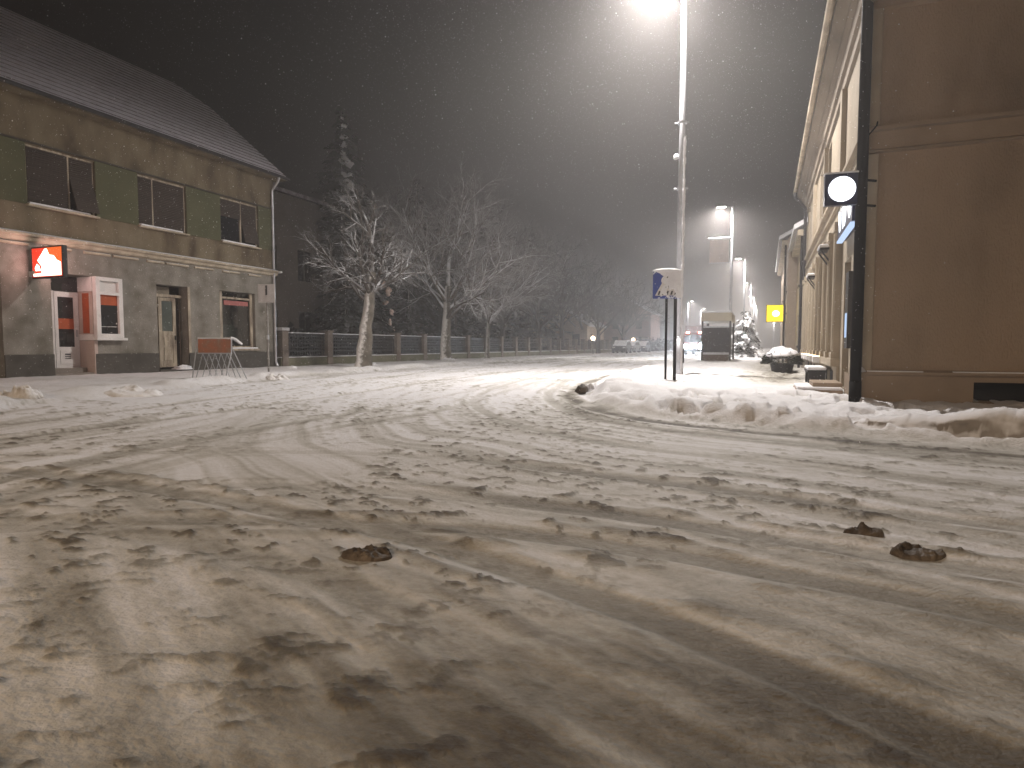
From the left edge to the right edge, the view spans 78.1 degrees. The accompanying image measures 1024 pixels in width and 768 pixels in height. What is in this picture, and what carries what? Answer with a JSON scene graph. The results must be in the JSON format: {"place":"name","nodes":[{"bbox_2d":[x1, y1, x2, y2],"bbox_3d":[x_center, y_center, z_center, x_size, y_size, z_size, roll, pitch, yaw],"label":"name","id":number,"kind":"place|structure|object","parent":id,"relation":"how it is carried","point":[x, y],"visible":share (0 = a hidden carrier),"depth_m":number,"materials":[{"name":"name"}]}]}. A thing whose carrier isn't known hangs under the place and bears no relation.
{"place":"outdoors","nodes":[
{"label":"outdoors","id":0,"kind":"place"},
{"bbox_2d":[0,350,672,406],"bbox_3d":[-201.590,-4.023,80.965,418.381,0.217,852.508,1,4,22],"label":"sidewalk","id":1,"kind":"structure","parent":0,"point":[66,387],"depth_m":18.21,"materials":[{"name":"white snow"}]},
{"bbox_2d":[0,384,43,399],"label":"snow heap","id":2,"kind":"object","parent":1,"relation":"on","point":[25,389],"visible":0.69,"depth_m":10.86,"materials":[{"name":"white snow"}]},
{"bbox_2d":[103,385,162,396],"bbox_3d":[-7.809,0.164,12.765,1.941,0.301,1.317,1,4,22],"label":"snow heap","id":3,"kind":"object","parent":1,"relation":"on","point":[130,391],"visible":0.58,"depth_m":12.51,"materials":[{"name":"white snow"}]},
{"bbox_2d":[0,6,289,377],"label":"shop building","id":4,"kind":"structure","parent":1,"relation":"on","point":[52,165],"depth_m":21.14,"materials":[{"name":"grey paint"}]},
{"bbox_2d":[31,245,67,278],"bbox_3d":[-13.358,-3.473,18.072,1.718,0.899,0.142,1,4,22],"label":"illuminated sign","id":5,"kind":"object","parent":4,"relation":"attached to","point":[53,265],"visible":0.88,"depth_m":17.89,"materials":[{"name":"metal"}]},
{"bbox_2d":[25,144,99,218],"bbox_3d":[-13.496,-6.059,18.990,0.422,1.770,2.090,1,4,22],"label":"window","id":6,"kind":"structure","parent":4,"relation":"in","point":[48,172],"depth_m":18.97,"materials":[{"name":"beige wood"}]},
{"bbox_2d":[53,291,80,367],"bbox_3d":[-14.011,-1.701,19.895,0.110,2.380,0.730,1,4,22],"label":"door","id":7,"kind":"structure","parent":4,"relation":"in","point":[67,328],"depth_m":19.89,"materials":[{"name":"white glass"}]},
{"bbox_2d":[76,276,127,339],"bbox_3d":[-13.302,-2.423,20.489,0.930,2.010,1.020,1,4,22],"label":"shop window","id":8,"kind":"structure","parent":4,"relation":"in","point":[103,305],"depth_m":20.18,"materials":[{"name":"white glass"}]},
{"bbox_2d":[137,174,189,235],"bbox_3d":[-12.275,-6.253,22.185,0.300,1.770,1.980,1,4,22],"label":"window","id":9,"kind":"structure","parent":4,"relation":"in","point":[159,213],"depth_m":22.16,"materials":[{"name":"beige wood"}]},
{"bbox_2d":[157,297,176,366],"bbox_3d":[-12.444,-1.859,22.823,0.110,2.500,0.720,1,4,22],"label":"wooden door","id":10,"kind":"structure","parent":4,"relation":"in","point":[167,341],"depth_m":22.82,"materials":[{"name":"beige wood"}]},
{"bbox_2d":[175,299,181,365],"bbox_3d":[-12.536,-1.899,23.478,0.550,2.500,0.050,1,4,22],"label":"wooden door","id":11,"kind":"structure","parent":4,"relation":"in","point":[177,301],"depth_m":23.38,"materials":[{"name":"brown wood"}]},
{"bbox_2d":[219,291,258,350],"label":"display window","id":12,"kind":"structure","parent":4,"relation":"in","point":[229,304],"depth_m":26.13,"materials":[{"name":"beige glass"}]},
{"bbox_2d":[220,197,261,249],"bbox_3d":[-10.969,-6.450,25.426,0.300,1.770,2.040,1,4,22],"label":"window","id":13,"kind":"structure","parent":4,"relation":"in","point":[238,219],"depth_m":25.47,"materials":[{"name":"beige glass"}]},
{"bbox_2d":[192,337,246,377],"bbox_3d":[-8.196,-0.728,17.676,1.290,1.189,0.602,0,3,1],"label":"bicycle rack","id":14,"kind":"object","parent":1,"relation":"on","point":[209,346],"visible":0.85,"depth_m":17.58,"materials":[{"name":"metal"}]},
{"bbox_2d":[258,284,274,371],"bbox_3d":[-8.156,-1.828,21.080,0.560,2.980,0.098,0,3,0],"label":"road sign","id":15,"kind":"object","parent":1,"relation":"on","point":[266,294],"visible":0.94,"depth_m":20.97,"materials":[{"name":"metal"}]},
{"bbox_2d":[265,373,289,379],"bbox_3d":[-6.941,-0.146,18.551,1.132,0.360,0.766,1,4,22],"label":"snow heap","id":16,"kind":"object","parent":1,"relation":"on","point":[272,376],"visible":0.44,"depth_m":18.44,"materials":[{"name":"white snow"}]},
{"bbox_2d":[273,185,340,354],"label":"house","id":17,"kind":"structure","parent":1,"relation":"on","point":[294,281],"depth_m":36.93,"materials":[{"name":"paint"}]},
{"bbox_2d":[297,250,311,282],"bbox_3d":[-12.418,-7.000,37.670,0.090,1.800,1.300,1,4,22],"label":"window","id":18,"kind":"structure","parent":17,"relation":"in","point":[304,276],"depth_m":37.66,"materials":[{"name":"black glass"}]},
{"bbox_2d":[299,312,312,341],"bbox_3d":[-12.418,-3.406,37.889,0.090,1.800,1.300,1,4,22],"label":"window","id":19,"kind":"structure","parent":17,"relation":"in","point":[303,323],"depth_m":37.85,"materials":[{"name":"black glass"}]},
{"bbox_2d":[313,257,384,354],"bbox_3d":[-9.709,-4.157,36.571,4.702,6.436,4.484,1,4,22],"label":"spruce","id":20,"kind":"object","parent":1,"relation":"on","point":[351,323],"visible":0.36,"depth_m":35.92,"materials":[{"name":"green plant"}]},
{"bbox_2d":[301,104,402,353],"bbox_3d":[-10.517,-9.310,39.701,7.691,15.966,7.413,-1,4,-15],"label":"tall spruce","id":21,"kind":"object","parent":1,"relation":"on","point":[343,166],"visible":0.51,"depth_m":38.97,"materials":[{"name":"green plant"}]},
{"bbox_2d":[292,172,439,366],"bbox_3d":[-6.340,-4.822,27.396,6.568,8.400,5.982,1,4,22],"label":"bare tree","id":22,"kind":"object","parent":1,"relation":"on","point":[364,356],"visible":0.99,"depth_m":26.57,"materials":[{"name":"brown plant"}]},
{"bbox_2d":[304,166,458,307],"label":"leafless tree","id":23,"kind":"object","parent":1,"relation":"on","point":[378,233],"visible":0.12,"depth_m":42.30,"materials":[{"name":"plant"}]},
{"bbox_2d":[383,247,437,353],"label":"spruce","id":24,"kind":"object","parent":1,"relation":"on","point":[414,313],"visible":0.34,"depth_m":43.03,"materials":[{"name":"green plant"}]},
{"bbox_2d":[287,322,541,356],"bbox_3d":[-4.449,-2.746,46.407,1.912,2.512,38.443,1,4,22],"label":"hedge","id":25,"kind":"object","parent":1,"relation":"on","point":[302,330],"visible":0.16,"depth_m":38.60,"materials":[{"name":"plant"}]},
{"bbox_2d":[379,179,461,342],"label":"spruce","id":26,"kind":"object","parent":1,"relation":"on","point":[426,316],"visible":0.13,"depth_m":53.02,"materials":[{"name":"grey plant"}]},
{"bbox_2d":[404,207,476,333],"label":"spruce","id":27,"kind":"object","parent":1,"relation":"on","point":[435,307],"visible":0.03,"depth_m":63.59,"materials":[{"name":"grey plant"}]},
{"bbox_2d":[276,327,620,365],"bbox_3d":[7.673,-4.239,72.182,0.480,1.900,96.100,1,4,22],"label":"garden fence","id":28,"kind":"object","parent":1,"relation":"on","point":[327,357],"visible":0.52,"depth_m":37.27,"materials":[{"name":"metal"}]},
{"bbox_2d":[383,188,517,339],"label":"leafless tree","id":29,"kind":"object","parent":1,"relation":"on","point":[438,322],"visible":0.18,"depth_m":48.32,"materials":[{"name":"plant"}]},
{"bbox_2d":[428,253,484,340],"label":"spruce","id":30,"kind":"object","parent":1,"relation":"on","point":[455,324],"visible":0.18,"depth_m":50.50,"materials":[{"name":"grey plant"}]},
{"bbox_2d":[360,151,563,359],"bbox_3d":[-3.892,-7.911,38.579,11.270,13.210,11.926,-2,4,-28],"label":"bare tree","id":31,"kind":"object","parent":1,"relation":"on","point":[448,315],"visible":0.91,"depth_m":37.52,"materials":[{"name":"brown plant"}]},
{"bbox_2d":[386,182,542,332],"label":"leafless tree","id":32,"kind":"object","parent":1,"relation":"on","point":[466,322],"visible":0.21,"depth_m":53.01,"materials":[{"name":"grey plant"}]},
{"bbox_2d":[460,205,526,346],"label":"spruce","id":33,"kind":"object","parent":1,"relation":"on","point":[493,328],"visible":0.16,"depth_m":59.56,"materials":[{"name":"grey plant"}]},
{"bbox_2d":[432,213,557,335],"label":"leafless tree","id":34,"kind":"object","parent":1,"relation":"on","point":[498,333],"visible":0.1,"depth_m":61.49,"materials":[{"name":"grey plant"}]},
{"bbox_2d":[442,212,562,344],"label":"leafless tree","id":35,"kind":"object","parent":1,"relation":"on","point":[502,321],"visible":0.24,"depth_m":55.26,"materials":[{"name":"grey plant"}]},
{"bbox_2d":[435,196,574,357],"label":"bare tree","id":36,"kind":"object","parent":1,"relation":"on","point":[487,349],"visible":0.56,"depth_m":45.52,"materials":[{"name":"brown plant"}]},
{"bbox_2d":[505,235,559,350],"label":"spruce","id":37,"kind":"object","parent":1,"relation":"on","point":[531,326],"visible":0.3,"depth_m":71.55,"materials":[{"name":"grey plant"}]},
{"bbox_2d":[506,219,583,325],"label":"leafless tree","id":38,"kind":"object","parent":1,"relation":"on","point":[520,315],"visible":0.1,"depth_m":76.29,"materials":[{"name":"grey plant"}]},
{"bbox_2d":[500,225,602,338],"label":"leafless tree","id":39,"kind":"object","parent":1,"relation":"on","point":[539,326],"visible":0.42,"depth_m":65.15,"materials":[{"name":"grey plant"}]},
{"bbox_2d":[522,299,606,350],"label":"house","id":40,"kind":"structure","parent":1,"relation":"on","point":[588,331],"depth_m":82.40,"materials":[{"name":"grey glass"}]},
{"bbox_2d":[572,334,579,344],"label":"window","id":41,"kind":"structure","parent":40,"relation":"in","point":[576,336],"depth_m":82.16,"materials":[{"name":"grey glass"}]},
{"bbox_2d":[525,229,628,349],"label":"leafless tree","id":42,"kind":"object","parent":1,"relation":"on","point":[562,322],"visible":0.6,"depth_m":68.67,"materials":[{"name":"grey plant"}]},
{"bbox_2d":[547,249,638,329],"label":"leafless tree","id":43,"kind":"object","parent":1,"relation":"on","point":[580,314],"visible":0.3,"depth_m":81.13,"materials":[{"name":"grey plant"}]},
{"bbox_2d":[552,265,637,352],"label":"leafless tree","id":44,"kind":"object","parent":1,"relation":"on","point":[598,312],"visible":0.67,"depth_m":73.82,"materials":[{"name":"grey plant"}]},
{"bbox_2d":[566,257,639,325],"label":"leafless tree","id":45,"kind":"object","parent":1,"relation":"on","point":[599,289],"visible":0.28,"depth_m":91.39,"materials":[{"name":"grey plant"}]},
{"bbox_2d":[612,340,631,352],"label":"parked car","id":46,"kind":"object","parent":1,"relation":"on","point":[617,346],"visible":0.99,"depth_m":75.14,"materials":[{"name":"paint"}]},
{"bbox_2d":[587,289,662,348],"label":"house","id":47,"kind":"structure","parent":1,"relation":"on","point":[646,329],"depth_m":107.06,"materials":[{"name":"grey concrete"}]},
{"bbox_2d":[636,321,641,328],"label":"window","id":48,"kind":"structure","parent":47,"relation":"in","point":[639,326],"depth_m":106.37,"materials":[{"name":"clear glass"}]},
{"bbox_2d":[588,274,662,351],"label":"leafless tree","id":49,"kind":"object","parent":1,"relation":"on","point":[623,325],"visible":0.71,"depth_m":84.25,"materials":[{"name":"grey plant"}]},
{"bbox_2d":[601,276,654,339],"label":"leafless tree","id":50,"kind":"object","parent":1,"relation":"on","point":[620,328],"visible":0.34,"depth_m":99.96,"materials":[{"name":"grey plant"}]},
{"bbox_2d":[621,340,640,352],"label":"parked car","id":51,"kind":"object","parent":1,"relation":"on","point":[635,345],"visible":0.54,"depth_m":81.66,"materials":[{"name":"grey paint"}]},
{"bbox_2d":[637,341,649,351],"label":"parked car","id":52,"kind":"object","parent":1,"relation":"on","point":[644,345],"visible":0.57,"depth_m":88.33,"materials":[{"name":"grey paint"}]},
{"bbox_2d":[624,287,673,328],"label":"leafless tree","id":53,"kind":"object","parent":1,"relation":"on","point":[640,295],"visible":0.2,"depth_m":116.58,"materials":[{"name":"grey plant"}]},
{"bbox_2d":[632,336,672,351],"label":"hedge","id":54,"kind":"object","parent":1,"relation":"on","point":[658,345],"visible":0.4,"depth_m":107.73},
{"bbox_2d":[0,0,826,346],"label":"sky","id":55,"kind":"structure","parent":0,"point":[485,69],"materials":[{"name":"grey"}]},
{"bbox_2d":[0,0,953,442],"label":"falling snow","id":56,"kind":"structure","parent":0,"point":[458,194],"depth_m":12.88,"materials":[{"name":"white snow"}]},
{"bbox_2d":[0,347,1023,767],"bbox_3d":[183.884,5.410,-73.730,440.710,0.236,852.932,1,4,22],"label":"road","id":57,"kind":"structure","parent":0,"point":[566,577],"depth_m":2.64,"materials":[{"name":"white snow"}]},
{"bbox_2d":[341,544,391,561],"bbox_3d":[-0.683,0.844,2.972,0.322,0.168,0.192,0,4,7],"label":"slush clod","id":58,"kind":"object","parent":57,"relation":"on","point":[370,553],"visible":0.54,"depth_m":2.93,"materials":[{"name":"brown snow"}]},
{"bbox_2d":[575,383,588,393],"bbox_3d":[1.437,0.096,13.062,0.304,0.236,0.277,1,4,22],"label":"kerb stone","id":59,"kind":"object","parent":57,"relation":"on","point":[582,389],"visible":1,"depth_m":12.97,"materials":[{"name":"grey stone"}]},
{"bbox_2d":[683,326,701,354],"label":"delivery truck","id":60,"kind":"object","parent":57,"relation":"on","point":[692,337],"visible":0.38,"depth_m":63.87,"materials":[{"name":"paint"}]},
{"bbox_2d":[843,522,884,536],"bbox_3d":[1.859,0.818,3.339,0.259,0.184,0.155,0,4,7],"label":"slush clod","id":61,"kind":"object","parent":57,"relation":"on","point":[862,528],"visible":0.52,"depth_m":3.31,"materials":[{"name":"brown snow"}]},
{"bbox_2d":[890,541,945,560],"bbox_3d":[1.954,0.851,3.044,0.319,0.170,0.192,0,4,7],"label":"slush clod","id":62,"kind":"object","parent":57,"relation":"on","point":[908,550],"visible":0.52,"depth_m":3.01,"materials":[{"name":"brown snow"}]},
{"bbox_2d":[775,229,797,362],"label":"row building","id":63,"kind":"structure","parent":0,"point":[786,265],"depth_m":32.98,"materials":[{"name":"beige paint"}]},
{"bbox_2d":[766,305,785,321],"bbox_3d":[14.078,-3.758,33.621,1.020,0.920,0.200,1,4,22],"label":"yellow sign","id":64,"kind":"object","parent":63,"relation":"attached to","point":[776,315],"visible":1,"depth_m":33.56,"materials":[{"name":"metal"}]},
{"bbox_2d":[590,347,1023,445],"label":"pavement","id":65,"kind":"structure","parent":0,"point":[714,391],"depth_m":9.86,"materials":[{"name":"white snow"}]},
{"bbox_2d":[586,383,594,392],"bbox_3d":[1.629,0.143,13.336,0.511,0.382,0.346,1,4,22],"label":"snow lump","id":66,"kind":"object","parent":65,"relation":"on","point":[590,386],"visible":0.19,"depth_m":13.32,"materials":[{"name":"white snow"}]},
{"bbox_2d":[653,268,681,379],"bbox_3d":[3.994,-1.499,16.398,0.740,2.985,0.173,0,4,8],"label":"crossing sign","id":67,"kind":"object","parent":65,"relation":"on","point":[667,281],"visible":0.99,"depth_m":16.31,"materials":[{"name":"metal"}]},
{"bbox_2d":[673,0,688,374],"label":"street lamp","id":68,"kind":"object","parent":65,"relation":"on","point":[682,122],"visible":0.98,"depth_m":19.07,"materials":[{"name":"metal"}]},
{"bbox_2d":[701,311,734,360],"bbox_3d":[12.760,-2.914,39.008,1.700,2.980,4.300,1,4,22],"label":"bus shelter","id":69,"kind":"object","parent":65,"relation":"on","point":[715,337],"visible":0.94,"depth_m":37.12,"materials":[{"name":"metal"}]},
{"bbox_2d":[716,205,733,356],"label":"street lamp","id":70,"kind":"object","parent":65,"relation":"on","point":[731,265],"visible":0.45,"depth_m":46.17,"materials":[{"name":"metal"}]},
{"bbox_2d":[709,237,731,263],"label":"banner","id":71,"kind":"object","parent":70,"relation":"attached to","point":[719,250],"visible":0.98,"depth_m":46.37,"materials":[{"name":"fabric"}]},
{"bbox_2d":[735,258,745,351],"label":"street lamp","id":72,"kind":"object","parent":65,"relation":"on","point":[744,285],"visible":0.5,"depth_m":73.60,"materials":[{"name":"metal"}]},
{"bbox_2d":[734,311,762,357],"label":"conifer","id":73,"kind":"object","parent":65,"relation":"on","point":[743,342],"visible":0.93,"depth_m":48.47,"materials":[{"name":"white plant"}]},
{"bbox_2d":[746,282,751,337],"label":"street lamp","id":74,"kind":"object","parent":65,"relation":"on","point":[750,303],"visible":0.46,"depth_m":102.32,"materials":[{"name":"metal"}]},
{"bbox_2d":[749,296,754,345],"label":"street lamp","id":75,"kind":"object","parent":65,"relation":"on","point":[753,316],"visible":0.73,"depth_m":130.11,"materials":[{"name":"metal"}]},
{"bbox_2d":[760,346,804,372],"bbox_3d":[9.943,-0.912,23.243,1.563,0.996,1.528,1,4,22],"label":"planter bush","id":76,"kind":"object","parent":65,"relation":"on","point":[792,356],"visible":1,"depth_m":22.93,"materials":[{"name":"metal"}]},
{"bbox_2d":[788,217,807,367],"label":"row building","id":77,"kind":"structure","parent":65,"relation":"on","point":[796,243],"depth_m":26.88,"materials":[{"name":"beige paint"}]},
{"bbox_2d":[804,365,826,382],"bbox_3d":[7.371,-0.202,15.375,0.400,0.470,1.400,1,4,22],"label":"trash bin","id":78,"kind":"object","parent":65,"relation":"on","point":[813,372],"visible":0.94,"depth_m":14.82,"materials":[{"name":"metal"}]},
{"bbox_2d":[793,380,842,393],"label":"entrance steps","id":79,"kind":"structure","parent":65,"relation":"on","point":[831,386],"depth_m":12.24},
{"bbox_2d":[848,0,877,401],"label":"pole","id":80,"kind":"object","parent":65,"relation":"on","point":[855,383],"visible":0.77,"depth_m":10.15,"materials":[{"name":"black metal"}]},
{"bbox_2d":[823,170,858,206],"bbox_3d":[5.375,-3.160,10.236,0.590,0.525,0.167,1,4,18],"label":"circle sign","id":81,"kind":"object","parent":80,"relation":"attached to","point":[845,193],"visible":1,"depth_m":10.18,"materials":[{"name":"black paint"}]},
{"bbox_2d":[793,0,1023,403],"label":"corner building","id":82,"kind":"structure","parent":65,"relation":"on","point":[952,198],"depth_m":10.12,"materials":[{"name":"cream plaster"},{"name":"dark glass"},{"name":"dark steel"}]},
{"bbox_2d":[837,206,854,243],"bbox_3d":[6.264,-3.114,11.757,0.170,0.650,2.300,1,4,22],"label":"fascia sign","id":83,"kind":"object","parent":82,"relation":"attached to","point":[846,217],"visible":0.68,"depth_m":11.71,"materials":[{"name":"plastic"}]},
{"bbox_2d":[852,407,1023,437],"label":"snow bank","id":84,"kind":"structure","parent":65,"relation":"on","point":[1000,422],"depth_m":6.55,"materials":[{"name":"white snow"}]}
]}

